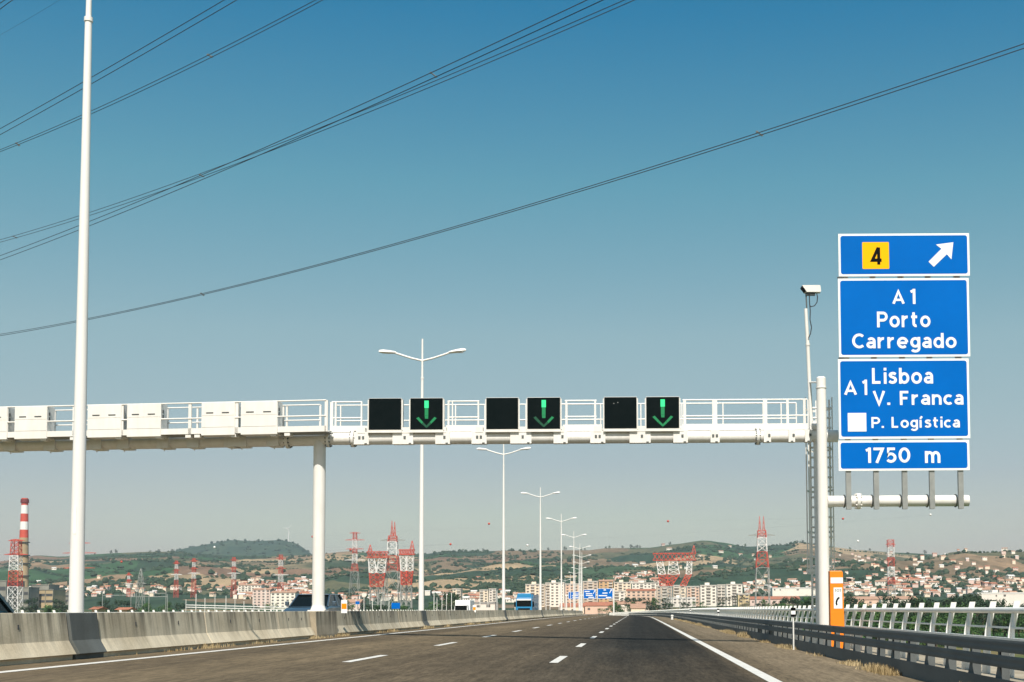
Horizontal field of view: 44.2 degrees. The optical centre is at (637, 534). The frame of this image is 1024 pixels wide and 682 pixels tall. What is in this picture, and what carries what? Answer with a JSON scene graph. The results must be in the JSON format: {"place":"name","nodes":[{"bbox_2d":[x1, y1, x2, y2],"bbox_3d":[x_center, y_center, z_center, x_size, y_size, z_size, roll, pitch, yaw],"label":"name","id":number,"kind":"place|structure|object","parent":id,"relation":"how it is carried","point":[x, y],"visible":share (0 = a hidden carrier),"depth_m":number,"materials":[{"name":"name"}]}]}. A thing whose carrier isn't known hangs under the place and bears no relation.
{"place":"outdoors","nodes":[
{"label":"outdoors","id":0,"kind":"place"},
{"bbox_2d":[0,0,223,128],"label":"power line","id":1,"kind":"object","parent":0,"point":[118,61],"visible":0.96,"depth_m":132.28,"materials":[{"name":"grey metal"}]},
{"bbox_2d":[0,0,236,134],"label":"power line","id":2,"kind":"object","parent":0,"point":[126,63],"visible":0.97,"depth_m":131.28,"materials":[{"name":"grey metal"}]},
{"bbox_2d":[0,0,314,149],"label":"power line","id":3,"kind":"object","parent":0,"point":[166,75],"visible":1,"depth_m":144.16,"materials":[{"name":"grey metal"}]},
{"bbox_2d":[0,0,321,151],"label":"power line","id":4,"kind":"object","parent":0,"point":[177,73],"visible":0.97,"depth_m":142.10,"materials":[{"name":"grey metal"}]},
{"bbox_2d":[0,0,586,255],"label":"power line","id":5,"kind":"object","parent":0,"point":[327,119],"visible":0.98,"depth_m":134.26,"materials":[{"name":"grey metal"}]},
{"bbox_2d":[0,0,602,259],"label":"power line","id":6,"kind":"object","parent":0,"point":[333,122],"visible":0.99,"depth_m":133.80,"materials":[{"name":"grey metal"}]},
{"bbox_2d":[108,621,500,656],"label":"dry grass","id":7,"kind":"structure","parent":0,"point":[271,640],"depth_m":33.65,"materials":[{"name":"plant"}]},
{"bbox_2d":[0,0,623,239],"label":"power line","id":8,"kind":"object","parent":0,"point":[353,114],"visible":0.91,"depth_m":152.71,"materials":[{"name":"grey metal"}]},
{"bbox_2d":[2,0,633,241],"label":"power line","id":9,"kind":"object","parent":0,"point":[362,114],"visible":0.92,"depth_m":152.74,"materials":[{"name":"grey metal"}]},
{"bbox_2d":[0,615,924,681],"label":"road","id":10,"kind":"structure","parent":0,"point":[637,649],"depth_m":25.01,"materials":[{"name":"grey asphalt"}]},
{"bbox_2d":[0,615,581,672],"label":"edge line","id":11,"kind":"object","parent":10,"relation":"on","point":[210,651],"visible":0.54,"depth_m":25.37,"materials":[{"name":"paint"}]},
{"bbox_2d":[647,616,781,681],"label":"edge line","id":12,"kind":"object","parent":10,"relation":"on","point":[763,675],"visible":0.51,"depth_m":27.23,"materials":[{"name":"paint"}]},
{"bbox_2d":[629,612,1023,681],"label":"guard rail","id":13,"kind":"object","parent":10,"relation":"on","point":[1002,661],"visible":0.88,"depth_m":22.85,"materials":[{"name":"grey metal"}]},
{"bbox_2d":[0,540,1023,657],"bbox_3d":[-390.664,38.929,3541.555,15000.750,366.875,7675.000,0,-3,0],"label":"terrain","id":14,"kind":"structure","parent":0,"point":[610,554],"depth_m":2491.06,"materials":[{"name":"green plant"}]},
{"bbox_2d":[0,580,24,608],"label":"power station building","id":15,"kind":"structure","parent":14,"relation":"on","point":[3,587],"depth_m":1335.93,"materials":[{"name":"grey"}]},
{"bbox_2d":[4,539,27,612],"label":"pylon","id":16,"kind":"object","parent":14,"relation":"on","point":[13,553],"visible":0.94,"depth_m":949.54,"materials":[{"name":"white"}]},
{"bbox_2d":[16,498,30,586],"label":"power station chimney","id":17,"kind":"object","parent":14,"relation":"on","point":[24,528],"visible":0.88,"depth_m":1499.22,"materials":[{"name":"white"}]},
{"bbox_2d":[18,587,39,608],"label":"power station building","id":18,"kind":"structure","parent":14,"relation":"on","point":[30,592],"depth_m":1349.11,"materials":[{"name":"grey"}]},
{"bbox_2d":[18,597,40,612],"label":"broadleaf tree","id":19,"kind":"object","parent":14,"relation":"on","point":[34,606],"visible":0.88,"depth_m":888.23,"materials":[{"name":"green plant"}]},
{"bbox_2d":[39,589,65,607],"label":"power station building","id":20,"kind":"structure","parent":14,"relation":"on","point":[46,596],"depth_m":1378.81,"materials":[{"name":"grey"}]},
{"bbox_2d":[184,605,287,611],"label":"valley bridge","id":21,"kind":"structure","parent":14,"relation":"on","point":[206,610],"depth_m":598.55,"materials":[{"name":"white"}]},
{"bbox_2d":[238,583,264,592],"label":"apartment block","id":22,"kind":"structure","parent":14,"relation":"on","point":[246,587],"depth_m":1698.95,"materials":[{"name":"paint"}]},
{"bbox_2d":[252,587,274,607],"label":"apartment block","id":23,"kind":"structure","parent":14,"relation":"on","point":[261,596],"depth_m":1348.57,"materials":[{"name":"concrete"}]},
{"bbox_2d":[270,590,299,608],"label":"apartment block","id":24,"kind":"structure","parent":14,"relation":"on","point":[279,598],"depth_m":1248.56,"materials":[{"name":"paint"}]},
{"bbox_2d":[348,532,362,593],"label":"pylon","id":25,"kind":"object","parent":14,"relation":"on","point":[356,557],"visible":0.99,"depth_m":1700.37,"materials":[{"name":"grey"}]},
{"bbox_2d":[366,545,388,610],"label":"pylon","id":26,"kind":"object","parent":14,"relation":"on","point":[377,576],"visible":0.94,"depth_m":1048.65,"materials":[{"name":"white"}]},
{"bbox_2d":[380,522,404,609],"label":"pylon","id":27,"kind":"object","parent":14,"relation":"on","point":[389,539],"visible":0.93,"depth_m":1150.38,"materials":[{"name":"red metal"}]},
{"bbox_2d":[398,541,414,609],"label":"pylon","id":28,"kind":"object","parent":14,"relation":"on","point":[406,565],"visible":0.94,"depth_m":998.70,"materials":[{"name":"white"}]},
{"bbox_2d":[436,592,460,609],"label":"broadleaf tree","id":29,"kind":"object","parent":14,"relation":"on","point":[454,597],"visible":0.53,"depth_m":714.77,"materials":[{"name":"green plant"}]},
{"bbox_2d":[435,599,498,609],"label":"hall","id":30,"kind":"structure","parent":14,"relation":"on","point":[486,605],"depth_m":898.49,"materials":[{"name":"grey"}]},
{"bbox_2d":[0,538,1023,600],"bbox_3d":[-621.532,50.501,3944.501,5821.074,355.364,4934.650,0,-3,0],"label":"hill woodland","id":31,"kind":"object","parent":14,"relation":"on","point":[514,582],"visible":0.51,"depth_m":2194.89,"materials":[{"name":"green plant"}]},
{"bbox_2d":[0,48,1023,335],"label":"power line","id":32,"kind":"object","parent":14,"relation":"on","point":[596,186],"visible":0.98,"depth_m":143.06,"materials":[{"name":"grey metal"}]},
{"bbox_2d":[3,43,1023,333],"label":"power line","id":33,"kind":"object","parent":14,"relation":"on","point":[571,191],"visible":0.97,"depth_m":142.55,"materials":[{"name":"grey metal"}]},
{"bbox_2d":[29,548,1023,600],"bbox_3d":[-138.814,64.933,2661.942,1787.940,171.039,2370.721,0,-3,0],"label":"town roofs","id":34,"kind":"structure","parent":14,"relation":"on","point":[869,588],"depth_m":1777.95,"materials":[{"name":"tile"}]},
{"bbox_2d":[525,582,545,606],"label":"apartment block","id":35,"kind":"structure","parent":14,"relation":"on","point":[533,588],"depth_m":1288.91,"materials":[{"name":"beige"}]},
{"bbox_2d":[545,580,564,606],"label":"apartment block","id":36,"kind":"structure","parent":14,"relation":"on","point":[552,594],"depth_m":1298.65,"materials":[{"name":"beige"}]},
{"bbox_2d":[565,581,582,602],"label":"apartment block","id":37,"kind":"structure","parent":14,"relation":"on","point":[567,587],"depth_m":1308.94,"materials":[{"name":"beige"}]},
{"bbox_2d":[583,579,598,602],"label":"apartment block","id":38,"kind":"structure","parent":14,"relation":"on","point":[589,584],"depth_m":1329.05,"materials":[{"name":"beige"}]},
{"bbox_2d":[584,602,612,613],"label":"hall","id":39,"kind":"structure","parent":14,"relation":"on","point":[591,607],"depth_m":978.41,"materials":[{"name":"paint"}]},
{"bbox_2d":[599,579,613,601],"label":"apartment block","id":40,"kind":"structure","parent":14,"relation":"on","point":[603,583],"depth_m":1344.10,"materials":[{"name":"paint"}]},
{"bbox_2d":[614,580,630,596],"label":"apartment block","id":41,"kind":"structure","parent":14,"relation":"on","point":[620,585],"depth_m":1359.08,"materials":[{"name":"beige"}]},
{"bbox_2d":[626,588,655,604],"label":"apartment block","id":42,"kind":"structure","parent":14,"relation":"on","point":[640,593],"depth_m":1248.73,"materials":[{"name":"concrete"}]},
{"bbox_2d":[632,580,658,597],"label":"apartment block","id":43,"kind":"structure","parent":14,"relation":"on","point":[641,584],"depth_m":1398.99,"materials":[{"name":"beige"}]},
{"bbox_2d":[656,583,672,606],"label":"apartment block","id":44,"kind":"structure","parent":14,"relation":"on","point":[659,590],"depth_m":1228.74,"materials":[{"name":"beige"}]},
{"bbox_2d":[653,547,695,609],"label":"pylon","id":45,"kind":"object","parent":14,"relation":"on","point":[676,569],"visible":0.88,"depth_m":948.27,"materials":[{"name":"red"}]},
{"bbox_2d":[669,595,695,606],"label":"apartment block","id":46,"kind":"structure","parent":14,"relation":"on","point":[677,600],"depth_m":1178.31,"materials":[{"name":"white"}]},
{"bbox_2d":[687,586,699,605],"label":"apartment block","id":47,"kind":"structure","parent":14,"relation":"on","point":[692,591],"depth_m":1268.69,"materials":[{"name":"beige"}]},
{"bbox_2d":[699,583,716,605],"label":"apartment block","id":48,"kind":"structure","parent":14,"relation":"on","point":[707,594],"depth_m":1223.56,"materials":[{"name":"beige"}]},
{"bbox_2d":[716,584,725,605],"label":"apartment block","id":49,"kind":"structure","parent":14,"relation":"on","point":[720,590],"depth_m":1238.65,"materials":[{"name":"beige"}]},
{"bbox_2d":[725,582,742,605],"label":"apartment block","id":50,"kind":"structure","parent":14,"relation":"on","point":[732,588],"depth_m":1288.78,"materials":[{"name":"beige"}]},
{"bbox_2d":[736,593,749,606],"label":"apartment block","id":51,"kind":"structure","parent":14,"relation":"on","point":[745,601],"depth_m":1198.41,"materials":[{"name":"beige"}]},
{"bbox_2d":[748,516,774,605],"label":"pylon","id":52,"kind":"object","parent":14,"relation":"on","point":[765,535],"visible":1,"depth_m":1148.58,"materials":[{"name":"red metal"}]},
{"bbox_2d":[750,596,799,605],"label":"hall","id":53,"kind":"structure","parent":14,"relation":"on","point":[777,599],"depth_m":1248.34,"materials":[{"name":"paint"}]},
{"bbox_2d":[770,586,814,595],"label":"hall","id":54,"kind":"structure","parent":14,"relation":"on","point":[794,591],"depth_m":1548.50,"materials":[{"name":"white"}]},
{"bbox_2d":[844,596,879,605],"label":"hall","id":55,"kind":"structure","parent":14,"relation":"on","point":[869,600],"depth_m":1118.49,"materials":[{"name":"paint"}]},
{"bbox_2d":[854,606,899,640],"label":"broadleaf tree","id":56,"kind":"object","parent":14,"relation":"on","point":[887,616],"visible":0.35,"depth_m":306.23,"materials":[{"name":"green plant"}]},
{"bbox_2d":[884,539,897,595],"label":"pylon","id":57,"kind":"object","parent":14,"relation":"on","point":[888,574],"visible":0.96,"depth_m":1399.28,"materials":[{"name":"red"}]},
{"bbox_2d":[901,595,936,629],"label":"broadleaf tree","id":58,"kind":"object","parent":14,"relation":"on","point":[921,600],"visible":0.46,"depth_m":410.61,"materials":[{"name":"green plant"}]},
{"bbox_2d":[914,615,957,646],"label":"broadleaf tree","id":59,"kind":"object","parent":14,"relation":"on","point":[939,627],"visible":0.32,"depth_m":319.87,"materials":[{"name":"green plant"}]},
{"bbox_2d":[955,600,988,633],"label":"broadleaf tree","id":60,"kind":"object","parent":14,"relation":"on","point":[976,615],"visible":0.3,"depth_m":410.68,"materials":[{"name":"green plant"}]},
{"bbox_2d":[970,590,1023,606],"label":"hall","id":61,"kind":"structure","parent":14,"relation":"on","point":[1010,597],"depth_m":1098.57,"materials":[{"name":"white paint"}]},
{"bbox_2d":[995,603,1023,634],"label":"broadleaf tree","id":62,"kind":"object","parent":14,"relation":"on","point":[1008,617],"visible":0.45,"depth_m":427.35,"materials":[{"name":"green plant"}]},
{"bbox_2d":[0,0,1023,560],"label":"sky","id":63,"kind":"structure","parent":0,"point":[684,279],"materials":[{"name":"blue"}]},
{"bbox_2d":[674,618,966,681],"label":"dry grass","id":64,"kind":"structure","parent":0,"point":[879,668],"depth_m":25.88,"materials":[{"name":"beige plant"}]},
{"bbox_2d":[781,632,1023,681],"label":"verge","id":65,"kind":"structure","parent":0,"point":[1018,676],"depth_m":27.14,"materials":[{"name":"beige concrete"}]},
{"bbox_2d":[565,588,614,614],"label":"sign gantry","id":66,"kind":"object","parent":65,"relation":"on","point":[605,593],"visible":0.81,"depth_m":429.05,"materials":[{"name":"metal"}]},
{"bbox_2d":[583,601,1023,677],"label":"bridge parapet","id":67,"kind":"structure","parent":65,"relation":"on","point":[992,609],"depth_m":31.32,"materials":[{"name":"grey metal"}]},
{"bbox_2d":[828,571,843,647],"bbox_3d":[5.915,2.231,37.084,0.428,2.330,0.334,0,-3,0],"label":"emergency phone","id":68,"kind":"object","parent":65,"relation":"on","point":[836,598],"visible":0.84,"depth_m":36.95,"materials":[{"name":"orange metal"}]},
{"bbox_2d":[816,233,969,644],"bbox_3d":[7.984,-2.954,38.910,4.804,12.873,0.663,0,-3,0],"label":"direction sign","id":69,"kind":"object","parent":65,"relation":"on","point":[901,317],"visible":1,"depth_m":38.74,"materials":[{"name":"blue metal"}]},
{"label":"road","id":70,"kind":"structure","parent":0,"visible":0},
{"bbox_2d":[0,594,13,612],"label":"car","id":71,"kind":"object","parent":70,"relation":"on","point":[5,607],"visible":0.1,"depth_m":30.27,"materials":[{"name":"black paint"}]},
{"bbox_2d":[21,610,431,612],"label":"bridge parapet","id":72,"kind":"structure","parent":70,"relation":"on","point":[22,611],"depth_m":76.16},
{"bbox_2d":[284,594,342,610],"bbox_3d":[-13.918,3.488,54.078,2.158,1.888,4.630,0,-3,0],"label":"car","id":73,"kind":"object","parent":70,"relation":"on","point":[301,602],"visible":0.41,"depth_m":53.44,"materials":[{"name":"blue paint"}]},
{"bbox_2d":[454,600,473,609],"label":"van","id":74,"kind":"object","parent":70,"relation":"on","point":[464,604],"visible":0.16,"depth_m":173.35,"materials":[{"name":"white"}]},
{"bbox_2d":[514,593,538,609],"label":"truck","id":75,"kind":"object","parent":70,"relation":"on","point":[527,601],"visible":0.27,"depth_m":189.78,"materials":[{"name":"blue paint"}]},
{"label":"median strip","id":76,"kind":"structure","parent":0,"visible":0},
{"bbox_2d":[0,613,75,665],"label":"barrier block","id":77,"kind":"structure","parent":76,"relation":"on","point":[27,638],"depth_m":20.75,"materials":[{"name":"concrete"}]},
{"bbox_2d":[66,613,106,659],"bbox_3d":[-10.190,1.825,22.685,0.680,0.830,1.156,0,-3,0],"label":"lamp pedestal","id":78,"kind":"object","parent":76,"relation":"on","point":[85,641],"visible":0.6,"depth_m":22.58,"materials":[{"name":"grey concrete"}]},
{"bbox_2d":[68,0,92,612],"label":"street lamp","id":79,"kind":"object","parent":78,"relation":"on","point":[77,565],"visible":0.88,"depth_m":22.91,"materials":[{"name":"metal"}]},
{"bbox_2d":[97,612,211,656],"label":"barrier block","id":80,"kind":"structure","parent":76,"relation":"on","point":[125,633],"depth_m":25.72,"materials":[{"name":"concrete"}]},
{"bbox_2d":[204,611,283,645],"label":"barrier block","id":81,"kind":"structure","parent":76,"relation":"on","point":[231,628],"depth_m":31.64,"materials":[{"name":"concrete"}]},
{"bbox_2d":[277,611,314,640],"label":"barrier block","id":82,"kind":"structure","parent":76,"relation":"on","point":[294,625],"depth_m":36.57,"materials":[{"name":"concrete"}]},
{"bbox_2d":[309,611,337,637],"bbox_3d":[-10.184,2.844,39.830,0.680,0.830,2.706,0,-3,0],"label":"column pedestal","id":83,"kind":"object","parent":76,"relation":"on","point":[324,623],"depth_m":39.44,"materials":[{"name":"concrete"}]},
{"bbox_2d":[0,399,838,642],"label":"sign gantry","id":84,"kind":"object","parent":83,"relation":"on","point":[320,438],"visible":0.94,"depth_m":40.11,"materials":[{"name":"white metal"}]},
{"bbox_2d":[0,406,14,440],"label":"signal cabinet","id":85,"kind":"object","parent":84,"relation":"attached to","point":[3,420],"visible":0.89,"depth_m":40.32,"materials":[{"name":"metal"}]},
{"bbox_2d":[14,406,54,440],"bbox_3d":[-19.493,-3.612,40.435,1.141,1.071,0.470,-1,-3,5],"label":"signal cabinet","id":86,"kind":"object","parent":84,"relation":"attached to","point":[32,423],"visible":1,"depth_m":40.22,"materials":[{"name":"white metal"}]},
{"bbox_2d":[87,404,127,439],"bbox_3d":[-17.021,-3.639,40.199,1.178,1.071,0.470,-1,-3,5],"label":"signal cabinet","id":87,"kind":"object","parent":84,"relation":"attached to","point":[104,421],"visible":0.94,"depth_m":39.98,"materials":[{"name":"white metal"}]},
{"bbox_2d":[127,403,167,438],"bbox_3d":[-15.709,-3.654,40.073,1.171,1.071,0.470,-1,-3,5],"label":"signal cabinet","id":88,"kind":"object","parent":84,"relation":"attached to","point":[144,421],"visible":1,"depth_m":39.86,"materials":[{"name":"white metal"}]},
{"bbox_2d":[201,401,240,436],"bbox_3d":[-13.265,-3.682,39.840,1.141,1.071,0.470,-1,-3,5],"label":"signal cabinet","id":89,"kind":"object","parent":84,"relation":"attached to","point":[217,419],"visible":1,"depth_m":39.62,"materials":[{"name":"white metal"}]},
{"bbox_2d":[241,400,282,436],"bbox_3d":[-11.928,-3.697,39.712,1.232,1.071,0.470,-1,-3,5],"label":"signal cabinet","id":90,"kind":"object","parent":84,"relation":"attached to","point":[259,418],"visible":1,"depth_m":39.50,"materials":[{"name":"white metal"}]},
{"bbox_2d":[368,398,403,433],"bbox_3d":[-8.068,-3.818,40.210,1.126,1.117,0.430,0,-3,0],"label":"lane signal","id":91,"kind":"object","parent":84,"relation":"attached to","point":[385,415],"visible":1,"depth_m":40.01,"materials":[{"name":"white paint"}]},
{"bbox_2d":[409,398,444,432],"bbox_3d":[-6.740,-3.825,40.210,1.126,1.117,0.430,0,-3,0],"label":"lane signal","id":92,"kind":"object","parent":84,"relation":"attached to","point":[426,415],"visible":1,"depth_m":40.01,"materials":[{"name":"white paint"}]},
{"bbox_2d":[485,397,519,432],"bbox_3d":[-4.315,-3.839,40.210,1.110,1.117,0.430,0,-3,0],"label":"lane signal","id":93,"kind":"object","parent":84,"relation":"attached to","point":[502,415],"visible":1,"depth_m":40.01,"materials":[{"name":"white paint"}]},
{"bbox_2d":[526,397,561,432],"bbox_3d":[-2.987,-3.846,40.210,1.142,1.117,0.430,0,-3,0],"label":"lane signal","id":94,"kind":"object","parent":84,"relation":"attached to","point":[543,414],"visible":1,"depth_m":40.01,"materials":[{"name":"white paint"}]},
{"bbox_2d":[603,397,637,431],"bbox_3d":[-0.531,-3.860,40.210,1.126,1.117,0.430,0,-3,0],"label":"lane signal","id":95,"kind":"object","parent":84,"relation":"attached to","point":[620,414],"visible":1,"depth_m":40.01,"materials":[{"name":"white paint"}]},
{"bbox_2d":[645,397,680,431],"bbox_3d":[0.821,-3.868,40.210,1.142,1.117,0.430,0,-3,0],"label":"lane signal","id":96,"kind":"object","parent":84,"relation":"attached to","point":[661,414],"visible":1,"depth_m":40.01,"materials":[{"name":"white paint"}]},
{"bbox_2d":[800,285,820,428],"bbox_3d":[5.662,-5.615,40.161,0.644,5.040,1.034,0,-3,0],"label":"traffic camera","id":97,"kind":"object","parent":84,"relation":"attached to","point":[810,290],"visible":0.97,"depth_m":40.55,"materials":[{"name":"white paint"}]},
{"bbox_2d":[805,397,834,623],"bbox_3d":[5.948,-0.433,40.992,0.954,8.151,0.820,0,-3,0],"label":"cage ladder","id":98,"kind":"object","parent":84,"relation":"attached to","point":[811,570],"visible":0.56,"depth_m":40.73,"materials":[{"name":"grey metal"}]},
{"bbox_2d":[337,611,372,634],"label":"barrier block","id":99,"kind":"structure","parent":76,"relation":"on","point":[353,622],"depth_m":44.17,"materials":[{"name":"concrete"}]},
{"bbox_2d":[368,611,401,632],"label":"barrier block","id":100,"kind":"structure","parent":76,"relation":"on","point":[382,621],"depth_m":49.44,"materials":[{"name":"concrete"}]},
{"bbox_2d":[398,611,424,629],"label":"barrier block","id":101,"kind":"structure","parent":76,"relation":"on","point":[409,620],"depth_m":55.23,"materials":[{"name":"concrete"}]},
{"bbox_2d":[421,611,429,626],"bbox_3d":[-10.178,3.978,58.921,0.680,0.830,1.156,0,-3,0],"label":"lamp pedestal","id":102,"kind":"object","parent":76,"relation":"on","point":[424,617],"visible":0.41,"depth_m":58.72,"materials":[{"name":"grey concrete"}]},
{"bbox_2d":[379,339,465,610],"bbox_3d":[-10.216,-2.865,59.328,4.160,13.020,0.320,0,-3,0],"label":"street lamp","id":103,"kind":"object","parent":102,"relation":"on","point":[421,555],"visible":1,"depth_m":59.19,"materials":[{"name":"metal"}]},
{"bbox_2d":[426,610,447,627],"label":"barrier block","id":104,"kind":"structure","parent":76,"relation":"on","point":[435,618],"depth_m":62.47,"materials":[{"name":"concrete"}]},
{"bbox_2d":[444,610,462,625],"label":"barrier block","id":105,"kind":"structure","parent":76,"relation":"on","point":[452,617],"depth_m":68.08,"materials":[{"name":"concrete"}]},
{"bbox_2d":[460,610,476,624],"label":"barrier block","id":106,"kind":"structure","parent":76,"relation":"on","point":[467,616],"depth_m":73.89,"materials":[{"name":"concrete"}]},
{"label":"lamp pedestal","id":107,"kind":"object","parent":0,"visible":0},
{"bbox_2d":[477,444,530,609],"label":"street lamp","id":108,"kind":"object","parent":107,"relation":"on","point":[503,555],"visible":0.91,"depth_m":95.48,"materials":[{"name":"metal"}]},
{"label":"lamp pedestal","id":109,"kind":"object","parent":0,"visible":0},
{"bbox_2d":[521,487,559,609],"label":"street lamp","id":110,"kind":"object","parent":109,"relation":"on","point":[540,593],"visible":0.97,"depth_m":131.64,"materials":[{"name":"metal"}]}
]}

